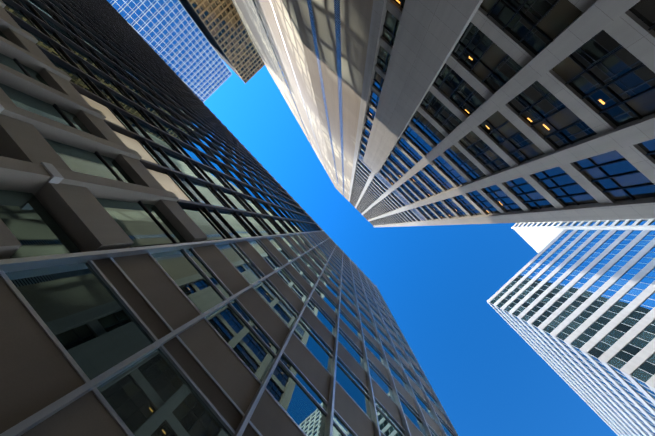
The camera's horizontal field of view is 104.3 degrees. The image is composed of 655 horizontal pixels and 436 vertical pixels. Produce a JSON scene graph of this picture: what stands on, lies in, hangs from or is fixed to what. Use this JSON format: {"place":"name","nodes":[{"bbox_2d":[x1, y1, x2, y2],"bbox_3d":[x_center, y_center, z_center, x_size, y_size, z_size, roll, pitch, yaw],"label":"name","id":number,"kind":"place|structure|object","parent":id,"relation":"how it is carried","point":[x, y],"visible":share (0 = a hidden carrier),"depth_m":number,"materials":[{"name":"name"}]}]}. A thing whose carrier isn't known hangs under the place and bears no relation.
{"place":"outdoors","nodes":[
{"label":"outdoors","id":0,"kind":"place"},
{"bbox_2d":[179,0,264,83],"bbox_3d":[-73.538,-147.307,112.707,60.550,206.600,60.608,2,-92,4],"label":"bronze tower","id":1,"kind":"structure","parent":0,"point":[220,25],"depth_m":169.88,"materials":[{"name":"brown glass"}]},
{"bbox_2d":[203,60,617,435],"label":"sky","id":2,"kind":"structure","parent":0,"point":[437,282],"materials":[{"name":"blue"}]},
{"bbox_2d":[511,218,654,252],"bbox_3d":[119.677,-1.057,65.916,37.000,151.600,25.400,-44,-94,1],"label":"skyscraper","id":3,"kind":"structure","parent":0,"point":[537,237],"depth_m":111.34,"materials":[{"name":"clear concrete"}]},
{"label":"ground","id":4,"kind":"structure","parent":0,"visible":0},
{"bbox_2d":[107,0,231,101],"bbox_3d":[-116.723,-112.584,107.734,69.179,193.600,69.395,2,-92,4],"label":"blue glass tower","id":5,"kind":"structure","parent":4,"relation":"on","point":[170,33],"depth_m":152.63,"materials":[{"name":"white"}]},
{"bbox_2d":[0,0,457,435],"bbox_3d":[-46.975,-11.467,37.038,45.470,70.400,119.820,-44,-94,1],"label":"office tower","id":6,"kind":"structure","parent":4,"relation":"on","point":[175,260],"depth_m":8.53,"materials":[{"name":"glass"}]},
{"bbox_2d":[232,0,335,187],"bbox_3d":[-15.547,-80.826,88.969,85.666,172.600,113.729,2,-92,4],"label":"skyscraper","id":7,"kind":"structure","parent":4,"relation":"on","point":[272,27],"depth_m":71.99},
{"bbox_2d":[292,0,654,226],"bbox_3d":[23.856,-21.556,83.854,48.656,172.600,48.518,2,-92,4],"label":"skyscraper","id":8,"kind":"structure","parent":4,"relation":"on","point":[446,112],"depth_m":20.37,"materials":[{"name":"grey concrete"}]},
{"bbox_2d":[487,230,654,435],"bbox_3d":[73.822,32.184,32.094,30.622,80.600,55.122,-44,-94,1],"label":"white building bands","id":9,"kind":"object","parent":4,"relation":"on","point":[574,310],"visible":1,"depth_m":52.33,"materials":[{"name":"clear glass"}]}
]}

